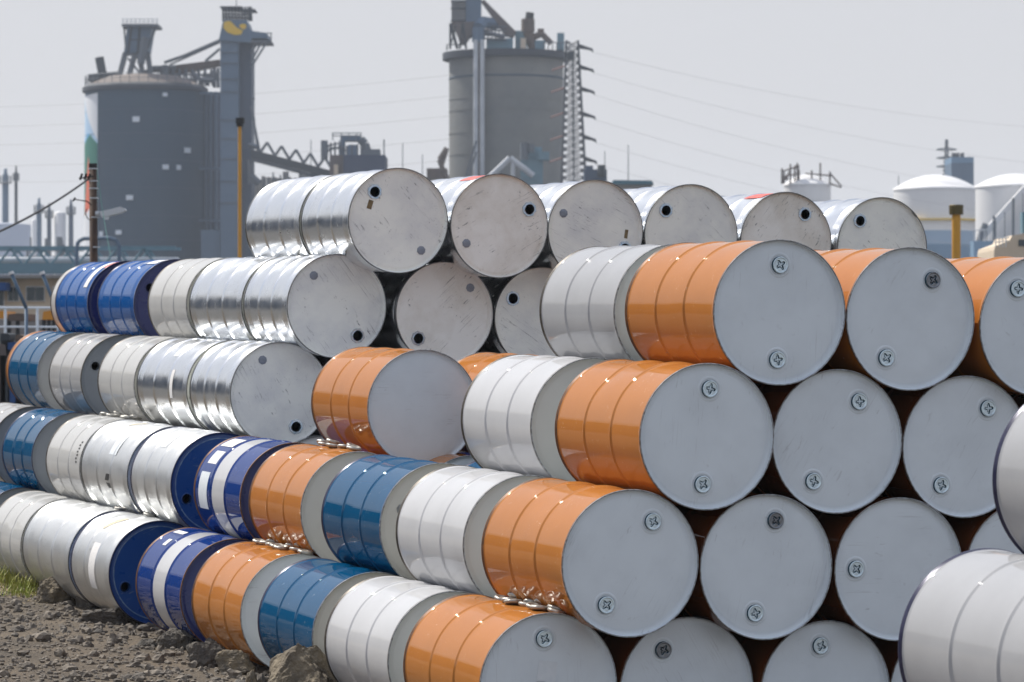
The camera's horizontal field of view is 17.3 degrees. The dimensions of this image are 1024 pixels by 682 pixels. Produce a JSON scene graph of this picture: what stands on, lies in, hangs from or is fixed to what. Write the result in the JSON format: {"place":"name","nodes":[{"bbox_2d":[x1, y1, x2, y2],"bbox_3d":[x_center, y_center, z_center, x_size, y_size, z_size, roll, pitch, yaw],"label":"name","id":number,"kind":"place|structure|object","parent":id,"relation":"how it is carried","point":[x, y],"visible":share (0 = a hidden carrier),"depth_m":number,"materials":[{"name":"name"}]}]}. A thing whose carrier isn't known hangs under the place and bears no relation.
{"place":"outdoors","nodes":[
{"label":"outdoors","id":0,"kind":"place"},
{"bbox_2d":[0,246,180,273],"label":"pipe bridge","id":1,"kind":"structure","parent":0,"point":[30,264],"depth_m":150.07,"materials":[{"name":"teal metal"}]},
{"bbox_2d":[0,574,269,681],"bbox_3d":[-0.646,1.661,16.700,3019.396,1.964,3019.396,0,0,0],"label":"ground","id":2,"kind":"structure","parent":0,"point":[36,656],"depth_m":17.03,"materials":[{"name":"grey gravel"}]},
{"bbox_2d":[0,168,11,222],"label":"chimney","id":3,"kind":"object","parent":2,"relation":"on","point":[6,180],"visible":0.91,"depth_m":519.63,"materials":[{"name":"grey metal"}]},
{"bbox_2d":[0,333,15,401],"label":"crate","id":4,"kind":"object","parent":2,"relation":"on","point":[6,338],"visible":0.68,"depth_m":45.10,"materials":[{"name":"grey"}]},
{"bbox_2d":[0,223,30,255],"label":"storage tank","id":5,"kind":"object","parent":2,"relation":"on","point":[19,234],"visible":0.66,"depth_m":480.85,"materials":[{"name":"white metal"}]},
{"bbox_2d":[0,481,35,572],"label":"drum","id":6,"kind":"object","parent":2,"relation":"on","point":[8,490],"visible":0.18,"depth_m":21.89,"materials":[{"name":"blue paint"}]},
{"bbox_2d":[0,402,43,484],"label":"drum","id":7,"kind":"object","parent":6,"relation":"on","point":[10,413],"visible":0.26,"depth_m":22.84,"materials":[{"name":"grey paint"}]},
{"bbox_2d":[8,331,83,409],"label":"drum","id":8,"kind":"object","parent":7,"relation":"on","point":[32,355],"visible":0.44,"depth_m":23.39,"materials":[{"name":"blue paint"}]},
{"bbox_2d":[55,261,128,333],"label":"drum","id":9,"kind":"object","parent":8,"relation":"on","point":[76,296],"visible":0.45,"depth_m":23.30,"materials":[{"name":"blue paint"}]},
{"bbox_2d":[2,408,86,495],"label":"drum","id":10,"kind":"object","parent":6,"relation":"on","point":[28,437],"visible":0.53,"depth_m":21.90,"materials":[{"name":"blue paint"}]},
{"bbox_2d":[48,333,133,414],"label":"drum","id":11,"kind":"object","parent":10,"relation":"on","point":[76,361],"visible":0.55,"depth_m":22.21,"materials":[{"name":"grey paint"}]},
{"bbox_2d":[97,259,182,335],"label":"drum","id":12,"kind":"object","parent":11,"relation":"on","point":[122,300],"visible":0.41,"depth_m":22.14,"materials":[{"name":"blue paint"}]},
{"bbox_2d":[0,564,38,597],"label":"grass","id":13,"kind":"structure","parent":2,"relation":"on","point":[12,578],"depth_m":20.59,"materials":[{"name":"green plant"}]},
{"bbox_2d":[0,306,56,332],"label":"guard rail","id":14,"kind":"object","parent":2,"relation":"on","point":[5,326],"visible":0.19,"depth_m":59.98,"materials":[{"name":"white metal"}]},
{"bbox_2d":[0,275,61,319],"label":"site office","id":15,"kind":"structure","parent":2,"relation":"on","point":[34,291],"depth_m":75.96,"materials":[{"name":"beige"}]},
{"bbox_2d":[0,490,72,585],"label":"drum","id":16,"kind":"object","parent":2,"relation":"on","point":[19,511],"visible":0.38,"depth_m":21.00,"materials":[{"name":"white paint"}]},
{"bbox_2d":[45,414,132,502],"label":"drum","id":17,"kind":"object","parent":16,"relation":"on","point":[69,440],"visible":0.42,"depth_m":20.90,"materials":[{"name":"white paint"}]},
{"bbox_2d":[0,235,83,274],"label":"refinery racks","id":18,"kind":"object","parent":2,"relation":"on","point":[59,241],"visible":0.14,"depth_m":462.09,"materials":[{"name":"metal"}]},
{"bbox_2d":[37,576,75,603],"bbox_3d":[-2.690,1.524,20.024,0.254,0.291,0.209,0,0,-11],"label":"rock","id":19,"kind":"object","parent":2,"relation":"on","point":[50,590],"visible":0.52,"depth_m":19.94,"materials":[{"name":"stone"}]},
{"bbox_2d":[53,211,65,274],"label":"storage tank","id":20,"kind":"object","parent":2,"relation":"on","point":[59,223],"visible":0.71,"depth_m":520.23,"materials":[{"name":"white metal"}]},
{"bbox_2d":[22,499,128,604],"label":"drum","id":21,"kind":"object","parent":2,"relation":"on","point":[53,530],"visible":0.52,"depth_m":20.02,"materials":[{"name":"metal"}]},
{"bbox_2d":[80,419,182,514],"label":"drum","id":22,"kind":"object","parent":21,"relation":"on","point":[111,449],"visible":0.52,"depth_m":19.91,"materials":[{"name":"metal"}]},
{"bbox_2d":[73,163,126,261],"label":"utility pole","id":23,"kind":"object","parent":2,"relation":"on","point":[94,213],"visible":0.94,"depth_m":41.96,"materials":[{"name":"black"}]},
{"bbox_2d":[81,607,128,624],"bbox_3d":[-2.245,1.548,18.767,0.273,0.154,0.173,3,0,17],"label":"rock","id":24,"kind":"object","parent":2,"relation":"on","point":[112,615],"visible":0.77,"depth_m":18.70,"materials":[{"name":"grey stone"}]},
{"bbox_2d":[70,511,184,623],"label":"drum","id":25,"kind":"object","parent":2,"relation":"on","point":[108,550],"visible":0.58,"depth_m":18.79,"materials":[{"name":"blue paint"}]},
{"bbox_2d":[130,426,239,530],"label":"drum","id":26,"kind":"object","parent":25,"relation":"on","point":[166,463],"visible":0.58,"depth_m":18.75,"materials":[{"name":"blue paint"}]},
{"bbox_2d":[82,72,207,258],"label":"storage silo","id":27,"kind":"object","parent":2,"relation":"on","point":[144,142],"visible":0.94,"depth_m":400.96,"materials":[{"name":"grey concrete"}]},
{"bbox_2d":[117,18,161,74],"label":"hopper tower","id":28,"kind":"structure","parent":27,"relation":"on","point":[138,39],"depth_m":405.86,"materials":[{"name":"grey metal"}]},
{"bbox_2d":[145,39,219,87],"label":"roof conveyor","id":29,"kind":"object","parent":27,"relation":"on","point":[212,77],"visible":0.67,"depth_m":407.99,"materials":[{"name":"grey metal"}]},
{"bbox_2d":[155,628,192,649],"bbox_3d":[-1.742,1.573,17.475,0.256,0.173,0.184,2,0,34],"label":"rock","id":30,"kind":"object","parent":2,"relation":"on","point":[175,638],"visible":0.56,"depth_m":17.39,"materials":[{"name":"grey stone"}]},
{"bbox_2d":[135,527,250,641],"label":"drum","id":31,"kind":"object","parent":2,"relation":"on","point":[171,563],"visible":0.51,"depth_m":17.60,"materials":[{"name":"blue paint"}]},
{"bbox_2d":[194,436,305,540],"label":"drum","id":32,"kind":"object","parent":31,"relation":"on","point":[226,471],"visible":0.48,"depth_m":17.66,"materials":[{"name":"blue paint"}]},
{"bbox_2d":[186,641,222,666],"bbox_3d":[-1.491,1.578,16.564,0.227,0.216,0.149,3,0,0],"label":"rock","id":33,"kind":"object","parent":2,"relation":"on","point":[203,654],"visible":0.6,"depth_m":16.52,"materials":[{"name":"grey stone"}]},
{"bbox_2d":[199,92,219,257],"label":"pipe","id":34,"kind":"object","parent":2,"relation":"on","point":[210,240],"visible":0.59,"depth_m":406.39,"materials":[{"name":"grey metal"}]},
{"bbox_2d":[215,650,254,674],"bbox_3d":[-1.343,1.568,16.281,0.211,0.162,0.122,3,0,17],"label":"rock","id":35,"kind":"object","parent":2,"relation":"on","point":[238,660],"visible":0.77,"depth_m":16.25,"materials":[{"name":"stone"}]},
{"bbox_2d":[236,118,244,257],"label":"yellow lamp pole","id":36,"kind":"object","parent":2,"relation":"on","point":[240,122],"visible":0.61,"depth_m":89.97,"materials":[{"name":"metal"}]},
{"bbox_2d":[219,0,273,257],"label":"lift tower","id":37,"kind":"structure","parent":2,"relation":"on","point":[240,40],"depth_m":396.08,"materials":[{"name":"grey metal"}]},
{"bbox_2d":[247,142,329,185],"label":"conveyor bridge","id":38,"kind":"structure","parent":37,"relation":"attached to","point":[263,158],"depth_m":395.11,"materials":[{"name":"grey metal"}]},
{"bbox_2d":[191,541,319,666],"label":"drum","id":39,"kind":"object","parent":2,"relation":"on","point":[232,582],"visible":0.57,"depth_m":16.53,"materials":[{"name":"orange paint"}]},
{"bbox_2d":[248,444,374,562],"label":"drum","id":40,"kind":"object","parent":39,"relation":"on","point":[290,484],"visible":0.47,"depth_m":16.60,"materials":[{"name":"orange paint"}]},
{"bbox_2d":[269,643,336,681],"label":"rock","id":41,"kind":"object","parent":2,"relation":"on","point":[298,662],"visible":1,"depth_m":15.04,"materials":[{"name":"stone"}]},
{"bbox_2d":[257,558,392,658],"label":"drum","id":42,"kind":"object","parent":2,"relation":"on","point":[299,600],"visible":0.52,"depth_m":15.58,"materials":[{"name":"blue paint"}]},
{"bbox_2d":[321,454,455,579],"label":"drum","id":43,"kind":"object","parent":42,"relation":"on","point":[364,497],"visible":0.4,"depth_m":15.55,"materials":[{"name":"blue paint"}]},
{"bbox_2d":[321,133,387,174],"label":"plant house","id":44,"kind":"structure","parent":2,"relation":"on","point":[368,158],"depth_m":379.06,"materials":[{"name":"grey metal"}]},
{"bbox_2d":[324,575,472,681],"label":"drum","id":45,"kind":"object","parent":2,"relation":"on","point":[371,623],"visible":0.59,"depth_m":14.59,"materials":[{"name":"white paint"}]},
{"bbox_2d":[395,465,545,597],"bbox_3d":[-0.090,0.855,14.732,0.585,0.585,0.870,3,0,-21],"label":"drum","id":46,"kind":"object","parent":45,"relation":"on","point":[443,515],"visible":0.52,"depth_m":14.54,"materials":[{"name":"white paint"}]},
{"bbox_2d":[461,354,608,480],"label":"drum","id":47,"kind":"object","parent":46,"relation":"on","point":[510,404],"visible":0.51,"depth_m":14.65,"materials":[{"name":"white paint"}]},
{"bbox_2d":[539,244,671,360],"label":"drum","id":48,"kind":"object","parent":47,"relation":"on","point":[582,304],"visible":0.41,"depth_m":14.70,"materials":[{"name":"white paint"}]},
{"bbox_2d":[427,147,449,179],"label":"crane arm","id":49,"kind":"object","parent":2,"relation":"on","point":[441,172],"visible":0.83,"depth_m":389.90},
{"bbox_2d":[442,16,569,183],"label":"storage silo","id":50,"kind":"object","parent":2,"relation":"on","point":[504,103],"visible":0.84,"depth_m":400.60,"materials":[{"name":"concrete"}]},
{"bbox_2d":[446,0,480,49],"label":"filter hopper","id":51,"kind":"object","parent":50,"relation":"on","point":[465,15],"visible":0.99,"depth_m":401.10,"materials":[{"name":"white paint"}]},
{"bbox_2d":[481,0,569,50],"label":"roof machinery","id":52,"kind":"object","parent":50,"relation":"on","point":[525,36],"visible":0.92,"depth_m":402.33,"materials":[{"name":"grey metal"}]},
{"bbox_2d":[465,141,548,184],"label":"loading plant","id":53,"kind":"object","parent":2,"relation":"on","point":[529,165],"visible":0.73,"depth_m":390.98,"materials":[{"name":"grey metal"}]},
{"bbox_2d":[403,594,616,681],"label":"drum","id":54,"kind":"object","parent":2,"relation":"on","point":[470,638],"visible":0.99,"depth_m":13.39,"materials":[{"name":"orange paint"}]},
{"bbox_2d":[481,477,698,637],"bbox_3d":[0.306,0.870,13.710,0.585,0.585,0.905,3,0,-21],"label":"drum","id":55,"kind":"object","parent":54,"relation":"on","point":[614,561],"visible":0.96,"depth_m":13.35,"materials":[{"name":"orange paint"}]},
{"bbox_2d":[549,40,596,182],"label":"lattice pylon","id":56,"kind":"object","parent":2,"relation":"on","point":[569,55],"visible":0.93,"depth_m":380.04,"materials":[{"name":"grey metal"}]},
{"bbox_2d":[595,614,752,681],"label":"drum","id":57,"kind":"object","parent":2,"relation":"on","point":[679,648],"visible":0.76,"depth_m":13.53,"materials":[{"name":"brown paint"}]},
{"bbox_2d":[676,492,831,639],"bbox_3d":[0.856,0.898,13.920,0.585,0.585,0.905,3,0,-21],"label":"drum","id":58,"kind":"object","parent":57,"relation":"on","point":[765,567],"visible":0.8,"depth_m":13.52,"materials":[{"name":"brown paint"}]},
{"bbox_2d":[555,359,773,509],"bbox_3d":[0.613,0.373,13.802,0.585,0.585,0.905,3,0,-21],"label":"drum","id":59,"kind":"object","parent":58,"relation":"on","point":[699,436],"visible":0.94,"depth_m":13.44,"materials":[{"name":"orange paint"}]},
{"bbox_2d":[625,239,845,385],"bbox_3d":[0.910,-0.120,13.916,0.585,0.585,0.905,3,0,-21],"label":"drum","id":60,"kind":"object","parent":59,"relation":"on","point":[770,312],"visible":0.95,"depth_m":13.55,"materials":[{"name":"orange paint"}]},
{"bbox_2d":[731,617,889,681],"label":"drum","id":61,"kind":"object","parent":2,"relation":"on","point":[813,649],"visible":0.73,"depth_m":13.70,"materials":[{"name":"brown paint"}]},
{"bbox_2d":[808,495,960,640],"bbox_3d":[1.411,0.922,14.136,0.585,0.585,0.905,3,0,-21],"label":"drum","id":62,"kind":"object","parent":61,"relation":"on","point":[889,554],"visible":0.62,"depth_m":13.72,"materials":[{"name":"brown paint"}]},
{"bbox_2d":[751,369,901,513],"bbox_3d":[1.153,0.400,14.046,0.585,0.585,0.905,3,0,-21],"label":"drum","id":63,"kind":"object","parent":62,"relation":"on","point":[837,447],"visible":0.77,"depth_m":13.65,"materials":[{"name":"brown paint"}]},
{"bbox_2d":[813,247,974,390],"bbox_3d":[1.459,-0.096,14.129,0.585,0.585,0.905,3,0,-21],"label":"drum","id":64,"kind":"object","parent":63,"relation":"on","point":[909,320],"visible":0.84,"depth_m":13.73,"materials":[{"name":"orange paint"}]},
{"bbox_2d":[881,376,1018,517],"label":"drum","id":65,"kind":"object","parent":62,"relation":"on","point":[952,428],"visible":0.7,"depth_m":13.85,"materials":[{"name":"brown paint"}]},
{"bbox_2d":[781,163,841,200],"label":"storage tank","id":66,"kind":"object","parent":2,"relation":"on","point":[813,188],"visible":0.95,"depth_m":420.90,"materials":[{"name":"white metal"}]},
{"bbox_2d":[867,635,902,681],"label":"drum","id":67,"kind":"object","parent":2,"relation":"on","point":[888,650],"visible":0.01,"depth_m":13.90,"materials":[{"name":"brown paint"}]},
{"bbox_2d":[942,509,1021,553],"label":"drum","id":68,"kind":"object","parent":67,"relation":"on","point":[987,530],"visible":0.06,"depth_m":13.90,"materials":[{"name":"brown paint"}]},
{"bbox_2d":[1010,394,1023,407],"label":"drum","id":69,"kind":"object","parent":68,"relation":"on","point":[1018,400],"visible":0.01,"depth_m":14.23,"materials":[{"name":"brown paint"}]},
{"bbox_2d":[946,256,1023,394],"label":"drum","id":70,"kind":"object","parent":69,"relation":"on","point":[995,351],"visible":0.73,"depth_m":13.87,"materials":[{"name":"orange paint"}]},
{"bbox_2d":[893,175,974,258],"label":"storage tank","id":71,"kind":"object","parent":2,"relation":"on","point":[927,190],"visible":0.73,"depth_m":420.54,"materials":[{"name":"white metal"}]},
{"bbox_2d":[949,204,963,258],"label":"yellow post","id":72,"kind":"object","parent":2,"relation":"on","point":[956,211],"visible":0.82,"depth_m":59.94,"materials":[{"name":"metal"}]},
{"bbox_2d":[945,153,973,185],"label":"blue tower block","id":73,"kind":"structure","parent":2,"relation":"on","point":[961,167],"depth_m":520.08,"materials":[{"name":"paint"}]},
{"bbox_2d":[975,174,1023,240],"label":"storage tank","id":74,"kind":"object","parent":2,"relation":"on","point":[999,204],"visible":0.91,"depth_m":390.61,"materials":[{"name":"white metal"}]},
{"bbox_2d":[977,212,1023,257],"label":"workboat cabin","id":75,"kind":"object","parent":2,"relation":"on","point":[1011,246],"visible":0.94,"depth_m":70.01,"materials":[{"name":"beige"}]},
{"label":"drum","id":76,"kind":"object","parent":2,"relation":"on","visible":0},
{"bbox_2d":[898,548,1023,681],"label":"drum","id":77,"kind":"object","parent":76,"relation":"on","point":[963,619],"visible":1,"depth_m":9.71,"materials":[{"name":"white paint"}]},
{"bbox_2d":[992,404,1023,553],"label":"drum","id":78,"kind":"object","parent":77,"relation":"on","point":[1008,480],"visible":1,"depth_m":10.02,"materials":[{"name":"white paint"}]},
{"bbox_2d":[0,0,1023,255],"label":"sky","id":79,"kind":"structure","parent":0,"point":[956,60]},
{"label":"drum","id":80,"kind":"object","parent":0,"visible":0},
{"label":"drum","id":81,"kind":"object","parent":80,"relation":"on","visible":0},
{"bbox_2d":[624,184,737,245],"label":"drum","id":82,"kind":"object","parent":81,"relation":"on","point":[694,213],"visible":0.41,"depth_m":19.32,"materials":[{"name":"metal"}]},
{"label":"drum","id":83,"kind":"object","parent":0,"visible":0},
{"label":"drum","id":84,"kind":"object","parent":83,"relation":"on","visible":0},
{"bbox_2d":[721,192,831,250],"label":"drum","id":85,"kind":"object","parent":84,"relation":"on","point":[796,217],"visible":0.32,"depth_m":19.53,"materials":[{"name":"metal"}]},
{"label":"drum","id":86,"kind":"object","parent":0,"visible":0},
{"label":"drum","id":87,"kind":"object","parent":86,"relation":"on","visible":0},
{"bbox_2d":[813,197,926,249],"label":"drum","id":88,"kind":"object","parent":87,"relation":"on","point":[878,222],"visible":0.37,"depth_m":19.68,"materials":[{"name":"metal"}]},
{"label":"drum","id":89,"kind":"object","parent":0,"visible":0},
{"bbox_2d":[429,453,473,464],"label":"drum","id":90,"kind":"object","parent":89,"relation":"on","point":[460,459],"visible":0.04,"depth_m":16.66,"materials":[{"name":"orange metal"}]},
{"bbox_2d":[311,347,471,459],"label":"drum","id":91,"kind":"object","parent":90,"relation":"on","point":[403,402],"visible":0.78,"depth_m":16.86,"materials":[{"name":"orange paint"}]},
{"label":"drum","id":92,"kind":"object","parent":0,"visible":0},
{"bbox_2d":[295,434,323,445],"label":"drum","id":93,"kind":"object","parent":92,"relation":"on","point":[311,439],"visible":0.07,"depth_m":18.90,"materials":[{"name":"metal"}]},
{"bbox_2d":[189,340,322,441],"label":"drum","id":94,"kind":"object","parent":93,"relation":"on","point":[262,389],"visible":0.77,"depth_m":18.90,"materials":[{"name":"metal"}]},
{"bbox_2d":[243,254,386,357],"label":"drum","id":95,"kind":"object","parent":94,"relation":"on","point":[328,306],"visible":0.91,"depth_m":18.88,"materials":[{"name":"metal"}]},
{"bbox_2d":[300,168,447,273],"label":"drum","id":96,"kind":"object","parent":95,"relation":"on","point":[392,220],"visible":0.9,"depth_m":18.72,"materials":[{"name":"metal"}]},
{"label":"drum","id":97,"kind":"object","parent":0,"visible":0},
{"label":"drum","id":98,"kind":"object","parent":97,"relation":"on","visible":0},
{"bbox_2d":[369,261,492,360],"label":"drum","id":99,"kind":"object","parent":98,"relation":"on","point":[445,307],"visible":0.6,"depth_m":18.99,"materials":[{"name":"metal"}]},
{"bbox_2d":[430,174,547,277],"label":"drum","id":100,"kind":"object","parent":99,"relation":"on","point":[497,225],"visible":0.75,"depth_m":18.89,"materials":[{"name":"metal"}]},
{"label":"drum","id":101,"kind":"object","parent":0,"visible":0},
{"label":"drum","id":102,"kind":"object","parent":101,"relation":"on","visible":0},
{"bbox_2d":[479,267,554,355],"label":"drum","id":103,"kind":"object","parent":102,"relation":"on","point":[516,328],"visible":0.34,"depth_m":19.16,"materials":[{"name":"metal"}]},
{"bbox_2d":[529,179,642,269],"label":"drum","id":104,"kind":"object","parent":103,"relation":"on","point":[587,213],"visible":0.41,"depth_m":19.11,"materials":[{"name":"metal"}]},
{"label":"drum","id":105,"kind":"object","parent":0,"visible":0},
{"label":"drum","id":106,"kind":"object","parent":105,"relation":"on","visible":0},
{"bbox_2d":[97,335,177,421],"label":"drum","id":107,"kind":"object","parent":106,"relation":"on","point":[121,362],"visible":0.45,"depth_m":21.12,"materials":[{"name":"white paint"}]},
{"bbox_2d":[148,257,229,337],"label":"drum","id":108,"kind":"object","parent":107,"relation":"on","point":[168,298],"visible":0.35,"depth_m":21.08,"materials":[{"name":"white paint"}]},
{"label":"drum","id":109,"kind":"object","parent":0,"visible":0},
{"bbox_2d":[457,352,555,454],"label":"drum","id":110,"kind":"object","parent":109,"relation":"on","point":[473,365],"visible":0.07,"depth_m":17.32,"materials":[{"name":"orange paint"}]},
{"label":"drum","id":111,"kind":"object","parent":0,"visible":0},
{"bbox_2d":[136,337,229,429],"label":"drum","id":112,"kind":"object","parent":111,"relation":"on","point":[165,371],"visible":0.44,"depth_m":20.11,"materials":[{"name":"metal"}]},
{"bbox_2d":[189,255,287,340],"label":"drum","id":113,"kind":"object","parent":112,"relation":"on","point":[217,293],"visible":0.38,"depth_m":20.09,"materials":[{"name":"metal"}]},
{"bbox_2d":[245,173,340,256],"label":"drum","id":114,"kind":"object","parent":113,"relation":"on","point":[273,220],"visible":0.37,"depth_m":19.91,"materials":[{"name":"metal"}]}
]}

